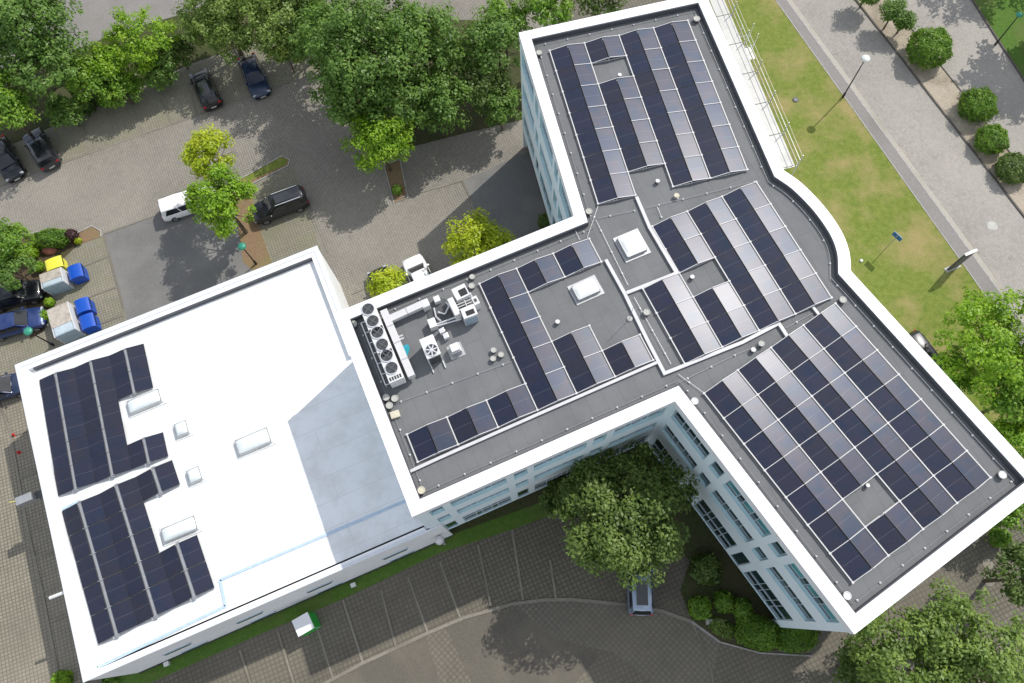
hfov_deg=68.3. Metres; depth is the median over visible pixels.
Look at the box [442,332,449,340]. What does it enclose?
junction box
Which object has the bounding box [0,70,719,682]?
parking markings
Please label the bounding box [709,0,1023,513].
lawn
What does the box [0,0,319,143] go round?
planting strip
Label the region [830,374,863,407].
solar panel
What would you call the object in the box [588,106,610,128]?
solar panel
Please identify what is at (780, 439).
solar panel
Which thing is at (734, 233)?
solar panel
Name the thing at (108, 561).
solar panel
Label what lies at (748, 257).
solar panel
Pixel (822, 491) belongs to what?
solar panel
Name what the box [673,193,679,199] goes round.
roof vent
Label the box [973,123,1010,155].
shrub
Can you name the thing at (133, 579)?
solar panel
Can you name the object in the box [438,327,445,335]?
junction box
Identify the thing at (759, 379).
solar panel
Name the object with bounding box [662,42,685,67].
solar panel
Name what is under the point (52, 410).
solar panel
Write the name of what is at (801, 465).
solar panel
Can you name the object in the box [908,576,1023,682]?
deciduous tree
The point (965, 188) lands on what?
road
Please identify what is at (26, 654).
parking
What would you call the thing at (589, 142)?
solar panel
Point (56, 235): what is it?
shrub
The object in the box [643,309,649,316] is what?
roof vent
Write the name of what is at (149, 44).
deciduous tree
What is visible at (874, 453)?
solar panel
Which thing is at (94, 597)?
solar panel
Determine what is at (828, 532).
solar panel
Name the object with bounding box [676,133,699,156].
solar panel
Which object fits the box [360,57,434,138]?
deciduous tree
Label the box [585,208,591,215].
roof vent
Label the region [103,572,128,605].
solar panel
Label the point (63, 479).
solar panel
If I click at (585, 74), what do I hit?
solar panel
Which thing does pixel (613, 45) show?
solar panel
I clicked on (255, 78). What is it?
parked car
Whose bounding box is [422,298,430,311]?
junction box
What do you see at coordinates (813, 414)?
solar panel
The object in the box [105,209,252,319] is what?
driveway
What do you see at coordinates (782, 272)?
solar panel
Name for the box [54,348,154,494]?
mounting frame
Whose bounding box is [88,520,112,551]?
solar panel
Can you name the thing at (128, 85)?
deciduous tree
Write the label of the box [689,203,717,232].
solar panel
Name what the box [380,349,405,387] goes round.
air conditioner
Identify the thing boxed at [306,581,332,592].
window
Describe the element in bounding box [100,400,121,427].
solar panel
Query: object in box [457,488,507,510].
window
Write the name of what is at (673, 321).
solar panel
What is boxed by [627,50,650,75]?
solar panel
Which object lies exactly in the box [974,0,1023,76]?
grass verge
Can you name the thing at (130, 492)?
solar panel
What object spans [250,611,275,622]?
window
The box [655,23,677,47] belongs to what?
solar panel
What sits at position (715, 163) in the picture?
solar panel
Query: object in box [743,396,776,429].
solar panel
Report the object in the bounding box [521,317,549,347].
solar panel
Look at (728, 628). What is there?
shrub
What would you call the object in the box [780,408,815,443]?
solar panel
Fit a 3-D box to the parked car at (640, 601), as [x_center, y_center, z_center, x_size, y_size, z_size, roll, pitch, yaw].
[8.660,16.282,50.961,1.991,1.528,4.225,0,71,2]
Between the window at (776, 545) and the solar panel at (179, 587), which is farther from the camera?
the solar panel at (179, 587)
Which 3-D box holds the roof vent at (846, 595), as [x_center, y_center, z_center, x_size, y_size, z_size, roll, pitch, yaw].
[17.157,13.038,38.696,0.435,0.325,0.428,-1,70,2]
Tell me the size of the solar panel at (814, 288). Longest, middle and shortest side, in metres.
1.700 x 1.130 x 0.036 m
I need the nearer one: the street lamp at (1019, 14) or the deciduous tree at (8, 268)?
the deciduous tree at (8, 268)
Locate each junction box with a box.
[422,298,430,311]
[427,317,437,331]
[433,295,440,304]
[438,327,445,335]
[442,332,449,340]
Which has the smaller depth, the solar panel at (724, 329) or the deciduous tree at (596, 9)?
the solar panel at (724, 329)
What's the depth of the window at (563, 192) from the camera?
49.37 m
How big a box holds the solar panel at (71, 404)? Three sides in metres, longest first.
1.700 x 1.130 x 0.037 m
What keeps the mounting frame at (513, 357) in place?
on the office building
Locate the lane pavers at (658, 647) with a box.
[514,601,718,682]
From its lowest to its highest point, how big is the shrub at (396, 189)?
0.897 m
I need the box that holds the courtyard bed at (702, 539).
[579,442,820,651]
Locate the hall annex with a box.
[15,246,452,682]
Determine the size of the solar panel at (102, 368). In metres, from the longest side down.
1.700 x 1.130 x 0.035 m
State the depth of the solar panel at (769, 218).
45.94 m
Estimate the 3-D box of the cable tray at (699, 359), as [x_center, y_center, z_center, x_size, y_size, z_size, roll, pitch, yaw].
[9.826,-0.488,43.798,11.532,0.120,5.658,21,73,9]
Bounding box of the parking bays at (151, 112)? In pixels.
[0,43,337,185]
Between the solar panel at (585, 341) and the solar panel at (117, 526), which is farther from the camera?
the solar panel at (117, 526)
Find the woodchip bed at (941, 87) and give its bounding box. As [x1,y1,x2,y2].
[858,0,1023,212]
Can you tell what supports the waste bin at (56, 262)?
on the parking bays at (16, 349)
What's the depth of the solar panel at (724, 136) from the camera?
47.97 m
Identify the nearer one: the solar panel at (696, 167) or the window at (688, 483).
the solar panel at (696, 167)
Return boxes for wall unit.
[12,490,42,506]
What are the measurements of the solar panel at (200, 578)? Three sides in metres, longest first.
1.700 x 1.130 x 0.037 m
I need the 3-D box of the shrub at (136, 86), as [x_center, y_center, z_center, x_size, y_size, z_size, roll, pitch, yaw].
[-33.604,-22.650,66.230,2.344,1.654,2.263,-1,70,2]
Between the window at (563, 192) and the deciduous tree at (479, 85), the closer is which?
the window at (563, 192)
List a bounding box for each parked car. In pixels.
[0,135,26,182]
[0,279,44,312]
[0,307,47,341]
[0,372,20,400]
[23,128,61,172]
[157,186,210,221]
[189,68,222,111]
[237,52,271,99]
[250,185,309,224]
[367,265,387,295]
[402,253,431,281]
[627,554,653,615]
[908,329,940,365]
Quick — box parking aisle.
[0,0,559,306]
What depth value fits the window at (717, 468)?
43.07 m
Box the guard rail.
[361,321,389,387]
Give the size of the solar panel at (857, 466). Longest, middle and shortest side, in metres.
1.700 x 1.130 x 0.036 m
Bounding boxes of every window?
[162,643,191,655]
[180,641,207,652]
[235,611,263,623]
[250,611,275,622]
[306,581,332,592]
[317,582,341,593]
[382,548,407,559]
[389,551,413,561]
[444,521,457,528]
[451,478,505,503]
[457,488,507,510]
[462,496,511,520]
[517,488,528,497]
[524,59,533,95]
[524,116,533,156]
[525,93,533,124]
[534,443,584,467]
[534,456,580,477]
[535,466,578,489]
[540,171,550,215]
[542,119,552,159]
[542,150,551,185]
[562,185,571,216]
[605,435,647,457]
[609,423,653,443]
[614,409,661,431]
[650,438,682,480]
[664,425,696,468]
[673,411,709,457]
[685,483,697,498]
[693,499,736,548]
[699,472,710,485]
[711,461,724,476]
[712,490,752,540]
[725,480,770,534]
[730,552,749,564]
[743,570,792,619]
[754,547,766,558]
[769,567,812,618]
[771,542,785,554]
[787,563,836,619]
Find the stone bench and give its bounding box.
[706,619,723,624]
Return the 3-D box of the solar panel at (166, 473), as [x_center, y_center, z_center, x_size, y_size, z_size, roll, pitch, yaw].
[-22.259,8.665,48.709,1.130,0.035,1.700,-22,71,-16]
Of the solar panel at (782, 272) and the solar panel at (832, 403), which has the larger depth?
the solar panel at (782, 272)
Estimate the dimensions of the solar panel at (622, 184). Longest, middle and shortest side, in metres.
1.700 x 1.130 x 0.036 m
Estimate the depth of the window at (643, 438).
51.05 m
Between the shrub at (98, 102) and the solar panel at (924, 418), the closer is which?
the solar panel at (924, 418)
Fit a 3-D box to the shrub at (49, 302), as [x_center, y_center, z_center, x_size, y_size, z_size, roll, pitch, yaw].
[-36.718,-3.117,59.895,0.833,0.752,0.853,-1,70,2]
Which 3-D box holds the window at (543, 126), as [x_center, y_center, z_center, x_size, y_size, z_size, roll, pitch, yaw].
[2.480,-13.511,50.370,0.865,1.865,3.358,-1,70,2]
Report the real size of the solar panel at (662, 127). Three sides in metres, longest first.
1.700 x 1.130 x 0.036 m
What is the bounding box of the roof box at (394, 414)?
[390,410,400,419]
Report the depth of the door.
50.48 m
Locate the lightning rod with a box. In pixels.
[627,306,633,321]
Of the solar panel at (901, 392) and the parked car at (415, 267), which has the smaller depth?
the solar panel at (901, 392)
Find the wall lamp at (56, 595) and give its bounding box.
[49,591,63,599]
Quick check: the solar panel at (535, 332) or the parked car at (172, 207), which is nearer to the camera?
the solar panel at (535, 332)
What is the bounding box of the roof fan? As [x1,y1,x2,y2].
[446,342,465,359]
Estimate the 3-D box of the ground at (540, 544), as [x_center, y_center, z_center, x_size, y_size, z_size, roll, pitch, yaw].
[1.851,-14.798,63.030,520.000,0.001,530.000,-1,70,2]
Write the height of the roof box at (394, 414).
0.220 m
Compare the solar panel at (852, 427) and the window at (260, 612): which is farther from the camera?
the window at (260, 612)
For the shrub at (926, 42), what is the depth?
63.40 m
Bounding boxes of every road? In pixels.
[0,0,203,67]
[792,0,1023,316]
[891,0,1023,162]
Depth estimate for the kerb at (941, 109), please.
64.36 m
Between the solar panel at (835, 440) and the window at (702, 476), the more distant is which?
the window at (702, 476)
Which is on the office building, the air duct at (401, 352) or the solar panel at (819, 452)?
the air duct at (401, 352)
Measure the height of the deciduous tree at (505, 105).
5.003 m
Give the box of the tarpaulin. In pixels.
[403,344,409,355]
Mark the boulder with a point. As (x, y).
(48, 251)
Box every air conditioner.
[359,302,386,334]
[368,326,393,358]
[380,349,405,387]
[419,334,445,372]
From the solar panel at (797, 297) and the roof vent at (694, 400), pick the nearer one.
the roof vent at (694, 400)
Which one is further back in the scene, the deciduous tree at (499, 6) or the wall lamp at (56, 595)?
the deciduous tree at (499, 6)
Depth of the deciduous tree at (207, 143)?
56.38 m
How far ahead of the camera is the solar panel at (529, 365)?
43.32 m
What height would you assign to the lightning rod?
2.200 m
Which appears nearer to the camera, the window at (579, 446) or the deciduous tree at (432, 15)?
the window at (579, 446)
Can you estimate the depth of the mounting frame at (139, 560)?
46.98 m
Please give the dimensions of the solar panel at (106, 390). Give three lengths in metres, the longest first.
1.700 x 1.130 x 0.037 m
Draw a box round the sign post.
[884,231,902,249]
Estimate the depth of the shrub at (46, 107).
65.33 m
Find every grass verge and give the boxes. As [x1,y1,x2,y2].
[117,492,578,682]
[244,157,287,179]
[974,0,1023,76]
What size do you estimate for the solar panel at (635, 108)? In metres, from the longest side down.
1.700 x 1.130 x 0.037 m
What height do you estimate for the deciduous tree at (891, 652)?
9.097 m
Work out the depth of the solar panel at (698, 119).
48.49 m
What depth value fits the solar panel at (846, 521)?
39.88 m
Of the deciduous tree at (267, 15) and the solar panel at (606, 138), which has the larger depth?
the deciduous tree at (267, 15)
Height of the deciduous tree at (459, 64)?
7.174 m
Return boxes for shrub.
[19,242,39,259]
[29,227,72,248]
[33,260,44,272]
[39,309,48,320]
[43,297,55,307]
[45,95,71,120]
[50,669,73,682]
[63,228,79,242]
[70,92,96,116]
[74,237,81,244]
[92,92,115,108]
[101,676,118,682]
[120,71,140,96]
[391,184,401,195]
[538,212,549,228]
[687,595,712,619]
[689,551,723,586]
[708,616,735,639]
[712,589,734,613]
[732,597,754,619]
[734,614,781,652]
[774,627,819,655]
[905,26,953,71]
[956,85,999,125]
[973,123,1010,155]
[985,528,1012,547]
[992,151,1023,185]
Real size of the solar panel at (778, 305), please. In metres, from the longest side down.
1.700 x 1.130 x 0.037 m
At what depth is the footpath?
61.86 m
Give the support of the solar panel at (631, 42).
on the mounting frame at (656, 140)
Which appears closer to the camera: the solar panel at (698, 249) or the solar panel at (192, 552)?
the solar panel at (698, 249)
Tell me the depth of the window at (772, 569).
44.06 m
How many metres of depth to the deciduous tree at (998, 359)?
48.86 m
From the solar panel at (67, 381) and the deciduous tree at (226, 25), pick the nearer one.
the solar panel at (67, 381)
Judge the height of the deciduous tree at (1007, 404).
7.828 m
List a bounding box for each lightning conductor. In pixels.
[358,11,1013,603]
[394,361,510,403]
[587,181,754,279]
[635,299,812,390]
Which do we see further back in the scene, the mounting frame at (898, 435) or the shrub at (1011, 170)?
the shrub at (1011, 170)
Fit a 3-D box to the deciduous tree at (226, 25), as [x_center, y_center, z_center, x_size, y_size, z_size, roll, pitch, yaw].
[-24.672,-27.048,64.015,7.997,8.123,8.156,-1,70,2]
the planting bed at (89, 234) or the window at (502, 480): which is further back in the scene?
the planting bed at (89, 234)
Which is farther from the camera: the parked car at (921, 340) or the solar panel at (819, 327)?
the parked car at (921, 340)
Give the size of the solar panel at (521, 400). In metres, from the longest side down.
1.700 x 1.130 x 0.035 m
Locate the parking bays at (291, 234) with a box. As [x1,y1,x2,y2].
[253,165,321,263]
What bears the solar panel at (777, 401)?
on the mounting frame at (898, 435)
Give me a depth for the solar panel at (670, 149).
47.80 m
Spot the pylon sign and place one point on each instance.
(959, 261)
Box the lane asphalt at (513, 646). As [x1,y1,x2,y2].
[330,609,599,682]
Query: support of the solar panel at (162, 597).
on the mounting frame at (139, 560)
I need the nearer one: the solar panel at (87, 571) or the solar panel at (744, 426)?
the solar panel at (744, 426)
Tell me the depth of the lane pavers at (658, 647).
50.55 m
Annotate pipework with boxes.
[433,302,460,325]
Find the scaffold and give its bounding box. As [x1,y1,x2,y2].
[710,0,803,174]
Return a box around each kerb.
[23,0,1023,656]
[855,0,1023,216]
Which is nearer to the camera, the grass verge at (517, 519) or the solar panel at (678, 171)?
the solar panel at (678, 171)
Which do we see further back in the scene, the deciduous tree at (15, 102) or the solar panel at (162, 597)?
the deciduous tree at (15, 102)
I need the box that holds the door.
[301,627,319,635]
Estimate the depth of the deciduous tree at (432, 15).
57.91 m
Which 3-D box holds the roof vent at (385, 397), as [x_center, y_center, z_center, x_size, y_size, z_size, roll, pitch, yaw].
[-7.176,3.210,43.055,0.418,0.325,0.411,-1,70,2]
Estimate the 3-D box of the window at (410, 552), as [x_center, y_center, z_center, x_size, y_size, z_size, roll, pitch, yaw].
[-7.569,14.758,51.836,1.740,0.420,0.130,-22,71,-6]
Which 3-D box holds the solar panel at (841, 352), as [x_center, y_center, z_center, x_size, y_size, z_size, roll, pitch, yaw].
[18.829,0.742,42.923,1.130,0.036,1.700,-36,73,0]
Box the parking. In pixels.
[0,368,85,682]
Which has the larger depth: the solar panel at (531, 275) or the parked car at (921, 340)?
the parked car at (921, 340)
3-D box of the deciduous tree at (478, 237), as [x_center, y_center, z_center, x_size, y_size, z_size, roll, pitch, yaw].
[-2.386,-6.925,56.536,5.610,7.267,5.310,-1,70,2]
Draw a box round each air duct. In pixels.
[380,308,415,378]
[390,300,424,322]
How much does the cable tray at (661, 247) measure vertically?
0.120 m
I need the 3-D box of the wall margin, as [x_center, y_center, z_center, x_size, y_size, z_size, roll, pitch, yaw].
[1.846,10.854,53.931,16.678,0.001,2.010,-20,71,-5]
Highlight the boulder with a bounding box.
[41,245,56,254]
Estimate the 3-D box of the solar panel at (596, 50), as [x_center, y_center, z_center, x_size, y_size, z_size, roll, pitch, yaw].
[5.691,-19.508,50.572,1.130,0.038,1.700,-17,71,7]
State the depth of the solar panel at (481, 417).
42.39 m
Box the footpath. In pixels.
[777,0,1023,344]
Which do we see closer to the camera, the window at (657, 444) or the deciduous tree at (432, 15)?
the window at (657, 444)
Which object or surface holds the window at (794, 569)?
in the office building
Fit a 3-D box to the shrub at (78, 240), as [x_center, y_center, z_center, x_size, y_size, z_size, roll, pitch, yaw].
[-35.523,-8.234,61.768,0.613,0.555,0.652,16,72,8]
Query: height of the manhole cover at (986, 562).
0.020 m
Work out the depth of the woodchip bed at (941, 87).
63.99 m
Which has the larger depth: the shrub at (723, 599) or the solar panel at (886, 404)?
the shrub at (723, 599)
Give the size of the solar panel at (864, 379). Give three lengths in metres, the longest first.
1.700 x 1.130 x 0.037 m
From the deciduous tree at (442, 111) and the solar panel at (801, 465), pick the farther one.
the deciduous tree at (442, 111)
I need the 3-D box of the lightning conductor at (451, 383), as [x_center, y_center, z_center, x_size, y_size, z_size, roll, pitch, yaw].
[-3.527,2.412,43.304,7.529,0.101,0.122,-20,71,-5]
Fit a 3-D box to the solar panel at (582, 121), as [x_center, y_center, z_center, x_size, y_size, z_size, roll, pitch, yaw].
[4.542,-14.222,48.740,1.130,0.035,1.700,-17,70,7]
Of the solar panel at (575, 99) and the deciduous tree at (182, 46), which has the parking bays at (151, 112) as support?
the deciduous tree at (182, 46)
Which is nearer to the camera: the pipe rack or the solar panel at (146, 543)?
the pipe rack
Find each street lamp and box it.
[23,327,54,345]
[238,242,256,264]
[435,535,445,544]
[842,55,869,97]
[994,12,1022,45]
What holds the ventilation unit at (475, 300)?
on the office building
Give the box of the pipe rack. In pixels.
[454,292,473,309]
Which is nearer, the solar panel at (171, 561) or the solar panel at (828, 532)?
the solar panel at (828, 532)
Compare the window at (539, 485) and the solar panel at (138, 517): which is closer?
the solar panel at (138, 517)
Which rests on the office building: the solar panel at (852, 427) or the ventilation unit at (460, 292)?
the ventilation unit at (460, 292)
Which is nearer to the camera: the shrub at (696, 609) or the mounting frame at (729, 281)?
the mounting frame at (729, 281)
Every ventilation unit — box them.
[447,297,461,321]
[451,284,470,306]
[460,304,478,325]
[471,296,480,310]
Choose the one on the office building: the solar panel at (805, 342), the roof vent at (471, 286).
the roof vent at (471, 286)
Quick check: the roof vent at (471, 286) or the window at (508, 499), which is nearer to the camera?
the roof vent at (471, 286)
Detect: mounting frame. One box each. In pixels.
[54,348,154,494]
[63,460,213,643]
[406,237,654,462]
[549,19,748,204]
[642,181,832,364]
[703,302,991,583]
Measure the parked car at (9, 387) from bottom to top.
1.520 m
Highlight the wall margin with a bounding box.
[449,448,632,533]
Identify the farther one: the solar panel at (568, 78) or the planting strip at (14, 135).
the planting strip at (14, 135)
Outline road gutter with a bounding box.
[788,0,1023,322]
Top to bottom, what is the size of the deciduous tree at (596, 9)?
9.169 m
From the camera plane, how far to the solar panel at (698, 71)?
49.70 m
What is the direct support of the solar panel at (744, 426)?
on the mounting frame at (898, 435)
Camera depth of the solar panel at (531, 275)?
45.20 m
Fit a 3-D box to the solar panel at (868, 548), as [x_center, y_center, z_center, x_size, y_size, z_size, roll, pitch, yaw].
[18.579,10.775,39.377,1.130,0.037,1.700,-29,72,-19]
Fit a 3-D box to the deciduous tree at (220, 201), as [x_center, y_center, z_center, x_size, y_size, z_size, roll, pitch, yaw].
[-21.840,-10.467,58.051,5.334,8.099,5.569,32,75,12]
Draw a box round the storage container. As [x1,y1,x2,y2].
[292,612,321,636]
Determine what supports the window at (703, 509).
in the office building
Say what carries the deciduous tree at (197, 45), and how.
on the planting strip at (14, 135)
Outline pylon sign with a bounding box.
[944,249,977,272]
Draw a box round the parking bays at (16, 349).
[0,235,124,372]
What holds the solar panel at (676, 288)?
on the mounting frame at (729, 281)
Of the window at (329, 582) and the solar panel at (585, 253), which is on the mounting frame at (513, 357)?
the solar panel at (585, 253)
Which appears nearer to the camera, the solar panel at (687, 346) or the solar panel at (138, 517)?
the solar panel at (687, 346)
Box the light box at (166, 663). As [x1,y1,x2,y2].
[163,661,170,666]
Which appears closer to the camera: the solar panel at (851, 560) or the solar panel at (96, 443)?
the solar panel at (851, 560)
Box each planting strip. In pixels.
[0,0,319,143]
[324,20,521,147]
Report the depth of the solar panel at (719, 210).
46.23 m
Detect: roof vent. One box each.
[352,320,357,328]
[382,394,389,401]
[386,402,393,409]
[391,395,398,402]
[417,486,425,494]
[468,283,474,289]
[469,274,474,280]
[490,356,495,362]
[491,347,496,353]
[498,352,503,358]
[536,50,541,56]
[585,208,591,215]
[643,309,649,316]
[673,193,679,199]
[691,397,698,405]
[693,16,699,23]
[757,341,764,347]
[838,296,846,304]
[842,591,851,599]
[996,471,1006,478]
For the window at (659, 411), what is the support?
in the office building
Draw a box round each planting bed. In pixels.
[0,234,90,339]
[79,227,99,242]
[233,157,288,270]
[385,160,406,201]
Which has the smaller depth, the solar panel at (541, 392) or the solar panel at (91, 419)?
the solar panel at (541, 392)
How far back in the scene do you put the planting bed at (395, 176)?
63.02 m
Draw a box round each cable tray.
[410,361,657,472]
[604,259,788,375]
[626,196,677,294]
[811,306,818,314]
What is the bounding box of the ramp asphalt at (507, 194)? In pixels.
[463,152,547,240]
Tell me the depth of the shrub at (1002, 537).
50.74 m
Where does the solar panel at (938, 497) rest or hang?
on the mounting frame at (898, 435)
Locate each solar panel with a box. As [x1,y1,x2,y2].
[39,373,57,401]
[43,396,61,424]
[47,418,65,447]
[50,442,69,470]
[54,465,73,495]
[57,368,77,394]
[61,390,82,417]
[62,504,83,535]
[65,413,86,440]
[69,435,90,463]
[69,529,90,561]
[73,458,95,487]
[74,361,92,388]
[76,555,98,588]
[78,384,96,411]
[81,495,105,525]
[82,406,101,434]
[84,582,106,615]
[87,428,105,457]
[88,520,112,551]
[91,452,110,481]
[91,609,114,643]
[92,356,112,381]
[95,545,120,578]
[96,377,117,404]
[99,486,120,518]
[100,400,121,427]
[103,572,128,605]
[105,422,126,449]
[106,511,128,543]
[109,350,127,376]
[109,445,131,474]
[111,598,136,633]
[114,371,132,399]
[114,537,136,570]
[118,477,142,508]
[122,563,144,596]
[125,502,150,533]
[126,344,147,369]
[127,439,146,468]
[130,590,152,624]
[131,365,152,391]
[133,527,158,559]
[136,469,157,500]
[141,553,167,586]
[145,432,167,461]
[149,580,175,613]
[154,461,179,490]
[160,545,183,578]
[168,571,191,605]
[179,535,205,568]
[187,562,213,594]
[408,426,436,460]
[427,418,456,451]
[448,408,476,443]
[467,401,495,433]
[481,275,508,306]
[488,392,516,425]
[492,299,519,331]
[498,269,525,297]
[503,324,531,356]
[506,385,535,416]
[510,293,537,322]
[515,349,543,382]
[518,260,545,290]
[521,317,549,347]
[527,375,556,408]
[533,342,561,373]
[535,254,562,282]
[545,368,574,399]
[551,45,572,70]
[553,333,582,366]
[554,245,582,275]
[557,66,579,91]
[564,87,586,112]
[565,358,594,391]
[568,44,589,64]
[571,108,593,134]
[571,326,600,356]
[572,240,599,267]
[574,64,596,84]
[578,130,601,156]
[581,85,603,106]
[584,352,613,382]
[585,152,608,179]
[586,37,607,62]
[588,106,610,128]
[592,175,616,202]
[595,127,618,150]
[599,79,622,104]
[602,36,624,57]
[603,150,625,173]
[604,342,633,375]
[607,100,629,126]
[610,172,633,196]
[614,121,637,148]
[617,77,639,98]
[620,30,642,54]
[621,144,645,170]
[622,336,651,366]
[624,98,647,119]
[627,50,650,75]
[631,119,654,142]
[635,71,658,96]
[637,28,659,48]
[639,141,662,164]
[642,92,666,117]
[644,48,666,69]
[644,280,674,311]
[650,113,674,140]
[652,69,674,90]
[653,218,682,248]
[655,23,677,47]
[658,136,682,162]
[658,304,688,336]
[660,90,683,112]
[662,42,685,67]
[662,274,691,303]
[666,158,691,185]
[667,241,696,271]
[668,111,690,134]
[670,63,693,88]
[671,21,693,41]
[671,212,698,239]
[672,329,702,362]
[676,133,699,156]
[676,298,705,327]
[678,84,702,109]
[679,41,701,61]
[684,156,708,179]
[684,235,712,262]
[686,105,710,131]
[687,61,710,82]
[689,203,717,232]
[690,322,720,353]
[694,127,719,154]
[694,288,725,320]
[695,82,718,104]
[702,226,732,256]
[703,150,728,177]
[704,103,727,125]
[705,381,740,416]
[706,197,733,223]
[709,313,740,345]
[712,125,736,148]
[712,282,742,311]
[716,249,746,279]
[720,220,748,247]
[721,147,745,171]
[722,372,755,404]
[723,188,752,217]
[725,406,760,442]
[727,306,757,336]
[731,272,761,304]
[734,243,762,270]
[737,210,767,240]
[739,359,773,393]
[740,183,768,208]
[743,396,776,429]
[745,432,781,468]
[746,297,776,328]
[749,266,778,294]
[752,233,782,264]
[755,205,783,232]
[756,349,789,381]
[759,383,794,417]
[763,290,793,320]
[763,421,796,455]
[766,257,797,288]
[766,458,802,495]
[769,228,798,255]
[772,336,806,369]
[776,373,809,406]
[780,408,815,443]
[782,280,813,312]
[783,447,818,482]
[784,250,813,278]
[787,485,825,523]
[789,326,821,358]
[793,360,828,394]
[797,398,830,431]
[799,274,829,303]
[801,434,837,470]
[805,314,839,347]
[805,473,840,510]
[809,350,842,382]
[809,513,847,551]
[813,384,849,419]
[818,423,852,457]
[821,304,854,335]
[822,460,859,497]
[825,337,861,371]
[827,501,863,538]
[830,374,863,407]
[832,541,870,580]
[834,409,871,445]
[839,449,874,484]
[842,328,875,359]
[846,362,882,395]
[850,529,885,567]
[852,399,886,433]
[856,435,893,472]
[863,351,896,384]
[867,514,905,553]
[868,386,904,421]
[873,424,908,459]
[878,462,916,499]
[884,376,918,409]
[885,503,921,540]
[889,411,926,447]
[896,450,931,486]
[901,489,940,526]
[906,401,941,435]
[912,437,950,473]
[919,477,955,514]
[929,426,964,461]
[935,463,974,501]
[953,452,988,488]
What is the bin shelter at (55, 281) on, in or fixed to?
on the parking bays at (16, 349)
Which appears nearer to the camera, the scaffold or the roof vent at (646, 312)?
the roof vent at (646, 312)
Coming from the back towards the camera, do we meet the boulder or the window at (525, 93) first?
the boulder
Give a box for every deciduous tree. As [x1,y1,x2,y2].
[0,0,94,85]
[0,27,79,105]
[0,67,40,134]
[0,217,36,262]
[0,248,38,290]
[43,92,88,129]
[57,53,117,102]
[86,37,136,82]
[93,69,144,109]
[101,4,180,76]
[134,46,181,90]
[158,32,197,68]
[171,0,262,66]
[178,123,235,180]
[182,161,258,240]
[185,11,218,54]
[229,0,323,63]
[255,25,301,72]
[280,0,324,18]
[288,0,362,69]
[296,0,429,112]
[307,65,386,131]
[339,108,415,173]
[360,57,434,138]
[365,265,407,297]
[370,1,465,98]
[404,65,473,136]
[420,29,474,93]
[441,207,516,265]
[452,57,510,116]
[459,8,535,73]
[470,0,529,65]
[478,84,521,130]
[516,0,576,29]
[538,474,580,519]
[552,440,699,590]
[577,0,628,15]
[831,635,883,682]
[844,600,969,682]
[857,0,879,7]
[878,0,908,29]
[893,10,918,33]
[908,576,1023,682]
[929,345,985,394]
[931,285,1023,406]
[970,351,1023,428]
[980,540,1023,610]
[990,413,1023,458]
[992,503,1023,535]
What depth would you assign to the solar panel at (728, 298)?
44.33 m
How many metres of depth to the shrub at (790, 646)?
49.10 m
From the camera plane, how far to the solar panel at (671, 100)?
49.01 m
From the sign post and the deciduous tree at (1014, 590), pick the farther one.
the sign post
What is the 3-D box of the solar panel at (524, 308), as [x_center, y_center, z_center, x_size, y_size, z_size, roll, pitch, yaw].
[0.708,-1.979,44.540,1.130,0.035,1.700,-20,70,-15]
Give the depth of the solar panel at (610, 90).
49.41 m
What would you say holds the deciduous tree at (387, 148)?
on the planting bed at (395, 176)
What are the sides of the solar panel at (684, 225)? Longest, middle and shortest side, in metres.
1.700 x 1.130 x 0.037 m
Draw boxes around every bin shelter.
[39,267,74,295]
[47,301,85,343]
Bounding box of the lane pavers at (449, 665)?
[426,628,470,682]
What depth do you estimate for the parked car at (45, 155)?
63.66 m
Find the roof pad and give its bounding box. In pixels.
[427,298,453,324]
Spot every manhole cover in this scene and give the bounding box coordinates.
[983,559,993,568]
[984,575,994,586]
[987,221,997,230]
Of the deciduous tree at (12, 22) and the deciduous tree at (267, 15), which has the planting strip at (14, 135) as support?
the deciduous tree at (12, 22)
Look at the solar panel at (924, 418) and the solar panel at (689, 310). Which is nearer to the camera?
the solar panel at (924, 418)
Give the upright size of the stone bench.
0.280 m
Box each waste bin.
[45,255,67,271]
[67,263,89,284]
[74,297,96,315]
[79,312,101,333]
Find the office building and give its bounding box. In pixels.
[335,0,1023,633]
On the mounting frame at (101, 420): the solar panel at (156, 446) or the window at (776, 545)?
the solar panel at (156, 446)
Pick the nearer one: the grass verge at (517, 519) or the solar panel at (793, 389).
the solar panel at (793, 389)
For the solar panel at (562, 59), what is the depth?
50.45 m
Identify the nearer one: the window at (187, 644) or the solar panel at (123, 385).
the window at (187, 644)
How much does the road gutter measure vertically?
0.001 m
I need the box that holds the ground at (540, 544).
[86,0,1023,682]
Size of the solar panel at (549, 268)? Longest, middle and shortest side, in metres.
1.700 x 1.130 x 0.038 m
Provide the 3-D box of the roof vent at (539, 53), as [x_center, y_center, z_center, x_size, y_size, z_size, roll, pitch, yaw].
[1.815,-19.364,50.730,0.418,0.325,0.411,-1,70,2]
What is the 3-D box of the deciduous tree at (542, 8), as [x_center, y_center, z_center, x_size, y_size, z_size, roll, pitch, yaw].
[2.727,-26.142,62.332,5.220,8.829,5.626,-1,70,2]

